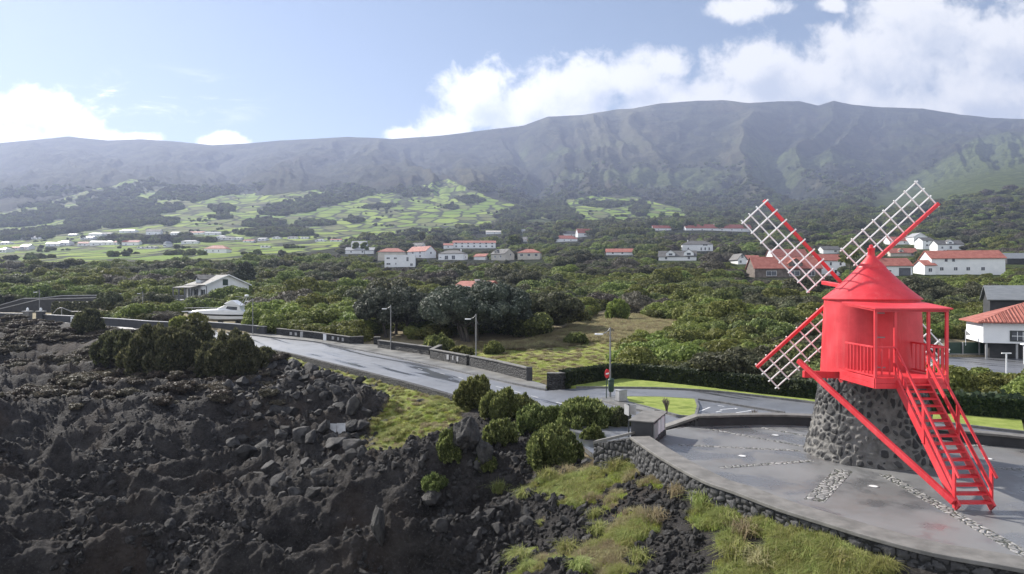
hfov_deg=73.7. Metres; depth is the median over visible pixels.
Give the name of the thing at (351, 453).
boulder
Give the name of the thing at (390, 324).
street lamp
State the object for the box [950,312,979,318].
heath shrub
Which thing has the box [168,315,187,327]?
heath bush
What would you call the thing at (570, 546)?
grass tussock
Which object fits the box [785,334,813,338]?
heath shrub
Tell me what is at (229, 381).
boulder
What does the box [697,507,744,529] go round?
grass tussock
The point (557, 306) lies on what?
coastal tree
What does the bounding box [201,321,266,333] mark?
stone wall
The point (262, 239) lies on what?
house
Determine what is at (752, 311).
heath shrub
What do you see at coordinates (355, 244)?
pine tree
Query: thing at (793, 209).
pine tree
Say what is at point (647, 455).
parapet wall
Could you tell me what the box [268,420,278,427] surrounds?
boulder
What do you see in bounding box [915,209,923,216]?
pine tree
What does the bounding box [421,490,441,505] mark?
rock outcrop
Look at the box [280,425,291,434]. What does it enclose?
boulder
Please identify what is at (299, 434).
boulder
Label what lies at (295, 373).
boulder
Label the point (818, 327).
heath shrub
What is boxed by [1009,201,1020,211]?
pine tree
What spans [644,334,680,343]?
heath shrub
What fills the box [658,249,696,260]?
house
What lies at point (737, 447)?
cobble band
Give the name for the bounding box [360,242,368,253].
pine tree
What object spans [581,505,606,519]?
grass tussock
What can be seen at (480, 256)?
house
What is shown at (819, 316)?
heath shrub
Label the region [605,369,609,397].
no entry sign
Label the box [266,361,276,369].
boulder
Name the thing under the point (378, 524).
rock outcrop
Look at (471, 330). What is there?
heath shrub
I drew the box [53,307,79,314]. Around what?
garden rail
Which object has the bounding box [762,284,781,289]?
heath shrub
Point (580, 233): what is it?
house
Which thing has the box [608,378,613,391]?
litter bin
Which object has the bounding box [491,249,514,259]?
house
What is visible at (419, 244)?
house
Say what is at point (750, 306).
heath shrub
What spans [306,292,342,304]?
heath shrub
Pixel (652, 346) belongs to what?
heath shrub
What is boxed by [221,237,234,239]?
house
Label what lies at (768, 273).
window
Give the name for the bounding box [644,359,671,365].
heath shrub
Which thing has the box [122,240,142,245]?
house
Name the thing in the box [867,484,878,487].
floor light
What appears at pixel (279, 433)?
boulder
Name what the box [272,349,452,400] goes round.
retaining wall
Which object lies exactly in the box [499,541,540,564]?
grass tussock
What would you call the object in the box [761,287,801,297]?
heath shrub
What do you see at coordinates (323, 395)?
boulder
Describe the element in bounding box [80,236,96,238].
house
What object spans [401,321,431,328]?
heath shrub
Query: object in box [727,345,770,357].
heath shrub
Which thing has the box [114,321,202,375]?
tree heath
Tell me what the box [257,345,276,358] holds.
heath bush
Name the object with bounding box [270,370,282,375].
boulder
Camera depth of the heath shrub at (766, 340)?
59.54 m
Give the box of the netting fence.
[949,342,983,354]
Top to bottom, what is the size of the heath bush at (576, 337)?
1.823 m
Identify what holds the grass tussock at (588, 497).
on the lava field
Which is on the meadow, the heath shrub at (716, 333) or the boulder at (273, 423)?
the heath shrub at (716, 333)
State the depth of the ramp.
28.38 m
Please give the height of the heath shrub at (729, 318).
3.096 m
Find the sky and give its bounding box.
[0,0,1023,144]
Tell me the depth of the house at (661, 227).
843.41 m
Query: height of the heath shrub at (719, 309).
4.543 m
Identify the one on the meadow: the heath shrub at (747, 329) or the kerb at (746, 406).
the heath shrub at (747, 329)
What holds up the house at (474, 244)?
on the hills
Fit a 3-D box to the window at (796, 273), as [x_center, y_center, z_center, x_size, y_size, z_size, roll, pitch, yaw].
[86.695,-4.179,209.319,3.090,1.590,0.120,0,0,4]
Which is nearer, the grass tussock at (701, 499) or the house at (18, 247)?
the grass tussock at (701, 499)
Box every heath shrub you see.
[113,303,148,317]
[135,284,168,294]
[141,303,170,313]
[224,292,253,302]
[241,307,274,324]
[244,297,274,305]
[244,299,285,311]
[257,314,287,333]
[269,277,320,293]
[275,302,299,314]
[279,318,312,328]
[284,296,296,301]
[295,296,315,306]
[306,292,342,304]
[313,300,353,308]
[328,285,364,296]
[328,311,361,324]
[328,319,371,334]
[340,326,373,341]
[343,305,354,312]
[362,318,386,333]
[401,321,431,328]
[412,324,453,339]
[451,323,491,335]
[502,312,553,336]
[511,284,530,290]
[525,289,540,292]
[554,283,587,290]
[561,310,591,323]
[586,292,619,306]
[605,278,629,281]
[605,339,670,362]
[609,289,625,294]
[614,337,651,349]
[614,346,661,364]
[621,291,652,302]
[626,335,659,339]
[631,329,648,337]
[640,302,661,314]
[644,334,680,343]
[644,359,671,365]
[647,283,680,294]
[653,330,670,337]
[654,343,707,361]
[667,360,695,368]
[668,286,713,299]
[668,329,707,342]
[668,362,690,373]
[669,339,707,346]
[671,314,714,326]
[676,323,711,330]
[677,282,699,289]
[681,301,718,314]
[683,308,707,314]
[685,319,724,324]
[688,294,715,302]
[691,298,747,318]
[699,340,738,352]
[700,297,727,304]
[703,286,741,299]
[703,333,713,340]
[707,326,744,339]
[708,320,748,331]
[711,338,741,344]
[716,311,758,324]
[718,328,752,340]
[720,333,758,339]
[722,337,752,342]
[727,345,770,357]
[738,325,776,339]
[741,341,768,347]
[742,353,794,376]
[743,303,776,309]
[747,309,760,314]
[748,338,790,345]
[751,336,772,343]
[752,371,773,375]
[755,309,807,325]
[758,305,774,311]
[759,332,780,338]
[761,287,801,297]
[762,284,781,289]
[767,364,814,377]
[770,336,799,341]
[777,295,804,306]
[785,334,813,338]
[786,322,812,334]
[787,288,814,294]
[787,341,820,355]
[787,372,815,389]
[789,357,820,365]
[790,350,820,361]
[795,303,819,311]
[800,308,822,315]
[800,337,821,348]
[803,301,823,310]
[804,295,823,304]
[806,321,822,334]
[809,362,820,368]
[812,293,826,299]
[815,314,822,319]
[900,276,931,289]
[905,275,943,287]
[921,299,934,303]
[924,336,938,353]
[936,299,966,305]
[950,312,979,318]
[952,281,998,297]
[953,281,966,287]
[963,383,1005,394]
[964,301,982,308]
[968,366,1015,376]
[968,374,1004,387]
[971,296,982,301]
[974,371,1023,385]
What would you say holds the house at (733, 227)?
on the hills
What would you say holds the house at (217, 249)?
on the hills
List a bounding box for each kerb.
[213,330,546,390]
[576,386,1023,433]
[626,396,698,417]
[698,398,784,412]
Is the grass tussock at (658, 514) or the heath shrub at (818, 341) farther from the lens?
the heath shrub at (818, 341)
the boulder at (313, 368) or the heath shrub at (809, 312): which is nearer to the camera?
the boulder at (313, 368)
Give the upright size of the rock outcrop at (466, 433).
1.467 m
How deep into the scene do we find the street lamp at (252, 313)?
85.05 m
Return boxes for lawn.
[569,378,1023,430]
[627,396,696,414]
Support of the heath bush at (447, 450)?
on the lava field
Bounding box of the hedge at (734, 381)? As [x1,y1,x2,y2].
[558,363,812,398]
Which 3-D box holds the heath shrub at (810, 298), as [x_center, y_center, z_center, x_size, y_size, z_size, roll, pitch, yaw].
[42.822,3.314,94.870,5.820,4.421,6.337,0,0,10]
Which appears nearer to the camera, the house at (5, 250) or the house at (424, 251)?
the house at (424, 251)
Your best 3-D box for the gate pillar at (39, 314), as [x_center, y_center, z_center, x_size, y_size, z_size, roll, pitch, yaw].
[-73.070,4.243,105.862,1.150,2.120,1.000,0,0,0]
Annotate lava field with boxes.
[0,318,945,573]
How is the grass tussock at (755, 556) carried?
on the lava field
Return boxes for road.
[46,321,1021,456]
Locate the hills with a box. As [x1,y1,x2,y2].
[0,100,1023,303]
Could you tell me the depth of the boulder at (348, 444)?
32.65 m
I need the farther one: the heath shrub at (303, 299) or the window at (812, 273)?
the window at (812, 273)
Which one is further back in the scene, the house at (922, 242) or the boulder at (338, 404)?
the house at (922, 242)
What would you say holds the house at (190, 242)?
on the hills
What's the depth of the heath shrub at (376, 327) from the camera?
83.77 m
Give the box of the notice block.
[628,410,666,441]
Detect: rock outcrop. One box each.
[345,419,357,432]
[371,505,384,545]
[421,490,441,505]
[452,416,480,449]
[476,439,493,463]
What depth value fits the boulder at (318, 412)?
42.16 m
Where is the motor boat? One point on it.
(231, 311)
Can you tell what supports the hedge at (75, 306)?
on the meadow
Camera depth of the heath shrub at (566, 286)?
146.70 m
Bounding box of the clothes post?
[1001,353,1011,373]
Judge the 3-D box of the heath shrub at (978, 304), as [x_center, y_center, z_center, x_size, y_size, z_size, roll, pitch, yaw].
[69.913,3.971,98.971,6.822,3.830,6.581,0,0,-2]
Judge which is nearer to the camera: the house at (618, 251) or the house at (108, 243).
the house at (618, 251)
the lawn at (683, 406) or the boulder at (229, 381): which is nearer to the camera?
the lawn at (683, 406)
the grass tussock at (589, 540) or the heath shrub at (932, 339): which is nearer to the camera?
the grass tussock at (589, 540)
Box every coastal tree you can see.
[92,291,123,310]
[113,301,137,308]
[232,261,256,280]
[286,307,345,324]
[352,285,428,337]
[417,279,533,341]
[528,291,584,321]
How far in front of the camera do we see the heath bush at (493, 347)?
65.47 m
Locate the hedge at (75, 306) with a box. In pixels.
[50,300,98,315]
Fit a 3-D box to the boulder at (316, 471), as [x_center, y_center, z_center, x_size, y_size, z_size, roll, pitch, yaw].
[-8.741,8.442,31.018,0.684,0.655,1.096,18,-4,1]
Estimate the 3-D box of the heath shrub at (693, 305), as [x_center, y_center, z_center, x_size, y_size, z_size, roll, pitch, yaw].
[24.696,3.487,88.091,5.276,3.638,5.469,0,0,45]
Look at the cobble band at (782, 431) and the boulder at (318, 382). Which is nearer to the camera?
the cobble band at (782, 431)
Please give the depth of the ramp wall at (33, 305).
132.00 m
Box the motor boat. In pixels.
[182,295,253,322]
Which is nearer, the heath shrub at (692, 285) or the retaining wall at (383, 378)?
the retaining wall at (383, 378)
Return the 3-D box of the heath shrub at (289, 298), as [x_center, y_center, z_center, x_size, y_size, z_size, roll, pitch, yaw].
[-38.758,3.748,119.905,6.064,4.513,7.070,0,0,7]
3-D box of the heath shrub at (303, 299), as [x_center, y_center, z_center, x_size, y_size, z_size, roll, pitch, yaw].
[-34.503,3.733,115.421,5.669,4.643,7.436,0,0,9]
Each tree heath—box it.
[70,307,105,333]
[88,328,137,367]
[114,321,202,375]
[180,317,214,341]
[193,326,268,377]
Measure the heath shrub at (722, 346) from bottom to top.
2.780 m
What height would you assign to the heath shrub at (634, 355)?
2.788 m
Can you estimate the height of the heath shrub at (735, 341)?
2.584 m
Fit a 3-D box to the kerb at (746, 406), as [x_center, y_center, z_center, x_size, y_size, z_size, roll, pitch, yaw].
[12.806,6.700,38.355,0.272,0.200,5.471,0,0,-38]
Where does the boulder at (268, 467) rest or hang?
on the lava field
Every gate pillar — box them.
[22,308,31,319]
[35,308,45,318]
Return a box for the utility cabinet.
[615,389,626,401]
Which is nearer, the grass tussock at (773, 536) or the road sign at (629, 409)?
the grass tussock at (773, 536)
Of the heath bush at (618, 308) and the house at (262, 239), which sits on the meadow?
the heath bush at (618, 308)
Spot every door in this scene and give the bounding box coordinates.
[873,311,892,370]
[899,268,910,275]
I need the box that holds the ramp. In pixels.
[606,426,684,441]
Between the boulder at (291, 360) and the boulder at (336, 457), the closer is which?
the boulder at (336, 457)
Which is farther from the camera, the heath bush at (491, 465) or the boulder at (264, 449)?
the boulder at (264, 449)
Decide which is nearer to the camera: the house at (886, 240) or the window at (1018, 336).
the window at (1018, 336)
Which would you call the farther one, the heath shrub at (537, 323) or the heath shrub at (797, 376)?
the heath shrub at (537, 323)
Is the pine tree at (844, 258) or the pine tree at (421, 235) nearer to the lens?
the pine tree at (844, 258)
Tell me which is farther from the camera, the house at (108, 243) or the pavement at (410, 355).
the house at (108, 243)
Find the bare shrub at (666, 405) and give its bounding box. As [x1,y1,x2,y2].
[662,399,669,413]
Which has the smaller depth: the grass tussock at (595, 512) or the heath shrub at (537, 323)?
the grass tussock at (595, 512)
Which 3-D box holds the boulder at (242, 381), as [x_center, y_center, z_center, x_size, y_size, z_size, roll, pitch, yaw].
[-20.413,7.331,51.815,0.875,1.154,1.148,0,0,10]
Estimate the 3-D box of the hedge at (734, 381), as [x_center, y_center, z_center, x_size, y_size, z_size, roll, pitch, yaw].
[11.451,6.307,45.632,15.798,1.786,6.042,0,0,20]
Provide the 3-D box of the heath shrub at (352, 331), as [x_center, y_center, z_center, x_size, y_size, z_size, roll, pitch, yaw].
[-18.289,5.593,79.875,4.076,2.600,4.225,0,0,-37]
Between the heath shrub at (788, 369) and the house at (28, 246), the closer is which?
the heath shrub at (788, 369)
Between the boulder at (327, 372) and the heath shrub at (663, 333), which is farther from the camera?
the heath shrub at (663, 333)
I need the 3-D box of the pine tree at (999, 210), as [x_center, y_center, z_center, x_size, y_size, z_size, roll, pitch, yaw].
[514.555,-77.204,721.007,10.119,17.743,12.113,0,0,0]
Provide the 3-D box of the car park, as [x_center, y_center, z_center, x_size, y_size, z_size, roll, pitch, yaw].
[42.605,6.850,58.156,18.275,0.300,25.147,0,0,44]
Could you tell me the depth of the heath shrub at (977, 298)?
113.15 m
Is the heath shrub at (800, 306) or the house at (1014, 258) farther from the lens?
the house at (1014, 258)
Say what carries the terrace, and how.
on the meadow
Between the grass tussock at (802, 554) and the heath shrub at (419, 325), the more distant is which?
the heath shrub at (419, 325)
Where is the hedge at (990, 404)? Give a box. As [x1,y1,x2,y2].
[808,380,1023,421]
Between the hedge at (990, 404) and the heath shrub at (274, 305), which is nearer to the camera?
the hedge at (990, 404)
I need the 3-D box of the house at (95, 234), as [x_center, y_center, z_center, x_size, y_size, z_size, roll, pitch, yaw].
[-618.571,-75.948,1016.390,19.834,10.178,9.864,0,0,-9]
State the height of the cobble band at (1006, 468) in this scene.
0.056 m
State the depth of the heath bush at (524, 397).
36.65 m
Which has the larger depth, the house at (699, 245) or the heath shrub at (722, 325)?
the house at (699, 245)
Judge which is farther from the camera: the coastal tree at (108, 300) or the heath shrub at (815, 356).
the coastal tree at (108, 300)
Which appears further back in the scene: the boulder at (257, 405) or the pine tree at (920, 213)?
the pine tree at (920, 213)
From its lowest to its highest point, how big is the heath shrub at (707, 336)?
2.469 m
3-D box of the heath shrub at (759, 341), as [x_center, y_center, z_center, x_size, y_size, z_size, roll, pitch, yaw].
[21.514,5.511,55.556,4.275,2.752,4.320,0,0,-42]
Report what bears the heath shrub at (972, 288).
on the meadow
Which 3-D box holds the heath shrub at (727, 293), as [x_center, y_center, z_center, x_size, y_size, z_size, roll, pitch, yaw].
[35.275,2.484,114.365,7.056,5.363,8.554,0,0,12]
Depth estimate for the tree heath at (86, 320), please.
84.60 m
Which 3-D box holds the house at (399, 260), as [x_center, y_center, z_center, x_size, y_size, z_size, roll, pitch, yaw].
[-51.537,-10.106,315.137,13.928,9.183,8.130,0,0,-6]
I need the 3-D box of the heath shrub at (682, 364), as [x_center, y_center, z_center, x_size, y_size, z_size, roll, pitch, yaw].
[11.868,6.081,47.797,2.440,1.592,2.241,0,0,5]
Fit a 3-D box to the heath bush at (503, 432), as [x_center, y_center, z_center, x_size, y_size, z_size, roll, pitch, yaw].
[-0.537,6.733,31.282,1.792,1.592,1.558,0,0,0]
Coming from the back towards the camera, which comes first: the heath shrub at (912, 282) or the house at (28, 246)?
the house at (28, 246)
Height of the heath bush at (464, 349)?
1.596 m
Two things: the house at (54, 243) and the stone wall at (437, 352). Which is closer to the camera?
the stone wall at (437, 352)
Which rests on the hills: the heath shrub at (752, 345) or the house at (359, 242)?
the house at (359, 242)
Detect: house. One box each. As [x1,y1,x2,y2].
[0,241,13,244]
[0,247,14,252]
[12,246,23,249]
[21,244,34,248]
[45,242,62,245]
[60,241,73,245]
[78,242,89,245]
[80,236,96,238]
[88,233,104,236]
[90,240,104,245]
[104,241,113,244]
[119,229,138,232]
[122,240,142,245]
[145,246,159,248]
[146,229,162,234]
[163,241,172,246]
[172,274,251,300]
[181,240,200,243]
[190,231,204,234]
[203,245,231,252]
[205,232,221,234]
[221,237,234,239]
[258,238,268,240]
[330,239,342,241]
[345,247,375,253]
[351,241,367,246]
[377,248,406,260]
[384,255,415,266]
[407,246,436,257]
[413,243,424,246]
[438,249,467,259]
[443,243,452,248]
[452,241,495,247]
[456,279,497,287]
[473,254,488,259]
[486,231,501,233]
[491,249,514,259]
[517,249,541,259]
[556,235,576,241]
[563,231,575,235]
[575,229,589,236]
[605,248,633,254]
[651,225,670,230]
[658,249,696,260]
[681,240,712,250]
[683,224,751,231]
[728,253,747,263]
[745,255,758,261]
[745,257,822,277]
[765,249,808,256]
[809,254,844,275]
[818,246,840,253]
[880,258,913,275]
[883,237,906,243]
[887,248,916,255]
[905,233,927,244]
[913,260,937,274]
[914,237,933,248]
[917,250,1006,274]
[929,239,964,250]
[959,302,1023,358]
[1003,253,1023,264]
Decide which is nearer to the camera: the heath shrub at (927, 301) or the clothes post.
the clothes post
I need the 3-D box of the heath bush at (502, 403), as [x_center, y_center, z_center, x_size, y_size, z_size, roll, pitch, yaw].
[-0.657,6.293,35.999,2.276,2.271,2.196,0,0,-37]
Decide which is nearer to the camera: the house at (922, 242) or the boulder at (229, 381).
the boulder at (229, 381)
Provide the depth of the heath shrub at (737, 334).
60.80 m
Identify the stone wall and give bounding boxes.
[0,313,22,316]
[43,314,73,322]
[103,317,177,327]
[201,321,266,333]
[276,328,363,343]
[374,336,380,344]
[377,340,431,354]
[429,345,469,365]
[469,355,531,380]
[547,372,565,390]
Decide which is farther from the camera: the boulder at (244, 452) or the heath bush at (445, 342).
the heath bush at (445, 342)
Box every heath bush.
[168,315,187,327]
[187,311,208,324]
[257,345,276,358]
[421,471,448,492]
[423,332,454,350]
[436,427,461,463]
[450,344,474,354]
[452,374,494,408]
[473,456,497,472]
[478,386,520,420]
[482,340,504,353]
[482,417,519,445]
[515,402,553,435]
[516,392,539,409]
[525,422,584,472]
[547,404,561,421]
[554,395,619,429]
[562,331,589,343]
[578,422,606,439]
[604,298,630,318]
[608,406,631,426]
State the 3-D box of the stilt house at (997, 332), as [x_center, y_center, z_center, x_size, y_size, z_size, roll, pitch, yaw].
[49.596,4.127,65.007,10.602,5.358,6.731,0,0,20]
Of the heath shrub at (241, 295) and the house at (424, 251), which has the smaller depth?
the heath shrub at (241, 295)
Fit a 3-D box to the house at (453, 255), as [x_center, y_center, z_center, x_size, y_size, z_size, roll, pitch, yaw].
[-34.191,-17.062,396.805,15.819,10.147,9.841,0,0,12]
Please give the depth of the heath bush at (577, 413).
32.78 m
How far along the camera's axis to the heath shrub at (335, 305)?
103.72 m
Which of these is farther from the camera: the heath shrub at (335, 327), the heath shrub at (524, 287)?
the heath shrub at (524, 287)
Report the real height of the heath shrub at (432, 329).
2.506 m
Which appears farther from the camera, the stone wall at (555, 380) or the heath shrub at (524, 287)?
the heath shrub at (524, 287)
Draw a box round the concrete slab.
[319,423,345,433]
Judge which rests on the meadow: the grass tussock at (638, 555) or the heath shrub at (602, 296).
the heath shrub at (602, 296)
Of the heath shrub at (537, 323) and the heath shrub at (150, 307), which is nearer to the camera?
the heath shrub at (537, 323)
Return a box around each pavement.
[215,330,545,387]
[598,396,655,411]
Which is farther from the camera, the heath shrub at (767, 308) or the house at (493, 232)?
the house at (493, 232)
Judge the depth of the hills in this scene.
2680.57 m
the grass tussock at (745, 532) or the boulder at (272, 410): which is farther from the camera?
the boulder at (272, 410)
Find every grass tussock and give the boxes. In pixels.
[487,477,511,494]
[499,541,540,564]
[512,485,536,499]
[546,535,584,554]
[564,552,595,572]
[580,490,600,501]
[580,535,595,546]
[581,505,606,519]
[581,517,611,535]
[618,544,655,564]
[637,504,669,526]
[662,477,687,498]
[670,488,716,506]
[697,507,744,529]
[697,534,757,562]
[720,516,765,541]
[734,538,777,570]
[761,529,785,545]
[784,541,816,562]
[808,542,862,570]
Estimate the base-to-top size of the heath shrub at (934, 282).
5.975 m
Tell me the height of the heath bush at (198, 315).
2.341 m
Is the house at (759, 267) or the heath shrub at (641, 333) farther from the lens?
the house at (759, 267)
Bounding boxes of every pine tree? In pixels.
[352,242,358,248]
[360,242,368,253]
[418,231,424,240]
[506,235,520,244]
[789,206,796,213]
[838,249,858,274]
[860,207,869,212]
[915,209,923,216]
[945,205,955,213]
[962,209,972,217]
[994,206,1005,215]
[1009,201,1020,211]
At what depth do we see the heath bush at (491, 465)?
28.22 m
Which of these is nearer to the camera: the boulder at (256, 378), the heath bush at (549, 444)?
the heath bush at (549, 444)
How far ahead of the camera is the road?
45.05 m
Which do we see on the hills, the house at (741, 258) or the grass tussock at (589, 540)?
the house at (741, 258)
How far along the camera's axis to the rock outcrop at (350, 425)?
37.86 m
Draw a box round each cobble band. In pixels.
[678,444,799,450]
[699,427,802,446]
[718,460,813,468]
[758,427,805,436]
[804,469,852,501]
[880,475,1023,556]
[965,444,985,447]
[993,467,1023,470]
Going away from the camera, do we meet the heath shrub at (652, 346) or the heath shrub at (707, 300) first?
the heath shrub at (652, 346)
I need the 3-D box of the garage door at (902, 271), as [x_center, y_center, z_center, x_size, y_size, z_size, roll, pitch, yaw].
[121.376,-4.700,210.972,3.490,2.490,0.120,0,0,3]
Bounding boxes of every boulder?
[223,379,234,389]
[226,437,240,446]
[234,445,257,459]
[235,376,249,386]
[235,393,245,399]
[237,434,248,442]
[238,400,245,406]
[250,375,260,384]
[251,401,262,410]
[254,412,264,420]
[261,446,269,456]
[261,460,279,473]
[265,405,282,416]
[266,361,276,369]
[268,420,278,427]
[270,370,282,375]
[270,472,285,490]
[274,429,287,438]
[280,406,299,415]
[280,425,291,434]
[284,365,293,369]
[288,358,301,365]
[288,487,302,495]
[290,370,299,377]
[291,359,297,368]
[292,391,302,400]
[292,426,310,443]
[299,374,309,381]
[300,457,312,467]
[305,429,315,443]
[305,487,322,498]
[306,384,315,393]
[309,365,317,371]
[310,468,327,477]
[313,371,321,377]
[313,379,325,387]
[314,409,321,414]
[317,419,329,432]
[319,391,328,400]
[323,369,330,376]
[323,432,337,440]
[326,437,345,449]
[327,374,337,380]
[329,384,342,390]
[331,454,340,462]
[332,402,345,406]
[343,439,362,450]
[345,448,357,460]
[352,377,365,383]
[354,420,369,431]
[360,406,371,416]
[361,384,371,388]
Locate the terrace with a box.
[659,425,1023,555]
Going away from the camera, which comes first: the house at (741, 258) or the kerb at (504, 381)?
the kerb at (504, 381)
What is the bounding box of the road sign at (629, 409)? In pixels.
[624,404,635,436]
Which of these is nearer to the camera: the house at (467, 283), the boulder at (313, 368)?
the boulder at (313, 368)
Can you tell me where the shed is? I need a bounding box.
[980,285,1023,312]
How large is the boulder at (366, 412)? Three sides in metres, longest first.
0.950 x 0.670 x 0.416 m
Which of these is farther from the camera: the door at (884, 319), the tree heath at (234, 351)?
the tree heath at (234, 351)
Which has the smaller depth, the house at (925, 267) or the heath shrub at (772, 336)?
the heath shrub at (772, 336)
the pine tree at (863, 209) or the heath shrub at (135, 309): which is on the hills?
the pine tree at (863, 209)
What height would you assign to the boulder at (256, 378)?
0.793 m
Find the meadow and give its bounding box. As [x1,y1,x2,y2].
[0,309,1023,458]
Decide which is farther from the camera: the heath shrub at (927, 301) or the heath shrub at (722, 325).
the heath shrub at (927, 301)
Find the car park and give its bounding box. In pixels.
[930,357,1023,373]
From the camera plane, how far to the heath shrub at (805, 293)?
131.50 m
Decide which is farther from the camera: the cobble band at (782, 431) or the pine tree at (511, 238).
the pine tree at (511, 238)
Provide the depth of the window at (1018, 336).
62.99 m
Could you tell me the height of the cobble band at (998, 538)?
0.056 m
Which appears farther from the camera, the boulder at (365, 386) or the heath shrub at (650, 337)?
the heath shrub at (650, 337)
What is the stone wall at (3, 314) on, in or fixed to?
on the meadow
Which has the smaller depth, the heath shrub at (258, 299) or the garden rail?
the garden rail
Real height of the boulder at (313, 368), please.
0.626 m
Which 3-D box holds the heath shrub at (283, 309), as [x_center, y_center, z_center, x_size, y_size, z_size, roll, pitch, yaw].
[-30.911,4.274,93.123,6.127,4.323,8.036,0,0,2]
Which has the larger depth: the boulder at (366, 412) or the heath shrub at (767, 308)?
the heath shrub at (767, 308)
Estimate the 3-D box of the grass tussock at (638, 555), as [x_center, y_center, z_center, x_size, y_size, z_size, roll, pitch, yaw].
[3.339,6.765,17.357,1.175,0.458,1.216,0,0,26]
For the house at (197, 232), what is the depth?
987.82 m
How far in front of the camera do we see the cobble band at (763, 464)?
21.52 m
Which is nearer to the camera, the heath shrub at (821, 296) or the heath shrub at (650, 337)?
the heath shrub at (650, 337)
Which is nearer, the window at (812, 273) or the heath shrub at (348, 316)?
the heath shrub at (348, 316)
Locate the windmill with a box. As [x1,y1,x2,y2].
[741,181,997,509]
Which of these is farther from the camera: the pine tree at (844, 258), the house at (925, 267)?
the house at (925, 267)
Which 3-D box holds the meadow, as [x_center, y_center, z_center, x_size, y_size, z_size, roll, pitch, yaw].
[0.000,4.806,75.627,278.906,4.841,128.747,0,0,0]
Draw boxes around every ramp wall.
[0,295,96,307]
[0,297,96,311]
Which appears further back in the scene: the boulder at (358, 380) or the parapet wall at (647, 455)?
the boulder at (358, 380)
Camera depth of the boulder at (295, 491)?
30.05 m
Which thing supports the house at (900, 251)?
on the hills
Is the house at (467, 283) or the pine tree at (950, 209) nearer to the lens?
the house at (467, 283)
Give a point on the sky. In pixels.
(207, 72)
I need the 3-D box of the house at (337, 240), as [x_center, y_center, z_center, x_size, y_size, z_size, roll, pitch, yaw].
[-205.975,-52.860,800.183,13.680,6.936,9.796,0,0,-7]
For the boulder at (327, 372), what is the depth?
51.12 m
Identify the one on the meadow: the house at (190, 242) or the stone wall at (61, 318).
the stone wall at (61, 318)
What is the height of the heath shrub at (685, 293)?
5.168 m
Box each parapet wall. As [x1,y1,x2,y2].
[593,431,1023,573]
[665,412,1023,448]
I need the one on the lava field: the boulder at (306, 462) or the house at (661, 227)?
the boulder at (306, 462)
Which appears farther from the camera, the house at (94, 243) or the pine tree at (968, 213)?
the house at (94, 243)
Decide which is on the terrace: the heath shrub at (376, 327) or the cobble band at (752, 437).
the cobble band at (752, 437)
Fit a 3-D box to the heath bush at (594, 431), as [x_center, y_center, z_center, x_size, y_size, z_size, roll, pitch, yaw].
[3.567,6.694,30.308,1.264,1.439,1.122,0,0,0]
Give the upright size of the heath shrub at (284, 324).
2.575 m
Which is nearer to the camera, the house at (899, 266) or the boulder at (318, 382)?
the boulder at (318, 382)
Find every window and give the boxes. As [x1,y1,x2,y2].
[766,271,776,275]
[790,271,799,275]
[808,271,814,275]
[1010,331,1023,341]
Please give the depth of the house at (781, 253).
346.31 m
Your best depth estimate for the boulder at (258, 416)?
42.23 m
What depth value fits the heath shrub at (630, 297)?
113.08 m
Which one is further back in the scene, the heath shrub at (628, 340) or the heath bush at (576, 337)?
the heath bush at (576, 337)
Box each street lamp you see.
[245,298,253,333]
[382,305,392,349]
[465,314,477,355]
[595,327,612,396]
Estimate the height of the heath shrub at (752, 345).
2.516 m
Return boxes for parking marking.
[699,405,750,412]
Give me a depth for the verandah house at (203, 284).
153.66 m
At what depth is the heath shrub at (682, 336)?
61.11 m
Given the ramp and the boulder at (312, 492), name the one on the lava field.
the boulder at (312, 492)
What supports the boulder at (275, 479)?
on the lava field
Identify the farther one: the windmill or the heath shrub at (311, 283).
the heath shrub at (311, 283)
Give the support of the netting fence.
on the meadow
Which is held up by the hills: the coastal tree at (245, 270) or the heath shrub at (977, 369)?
the coastal tree at (245, 270)
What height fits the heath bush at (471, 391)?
2.386 m

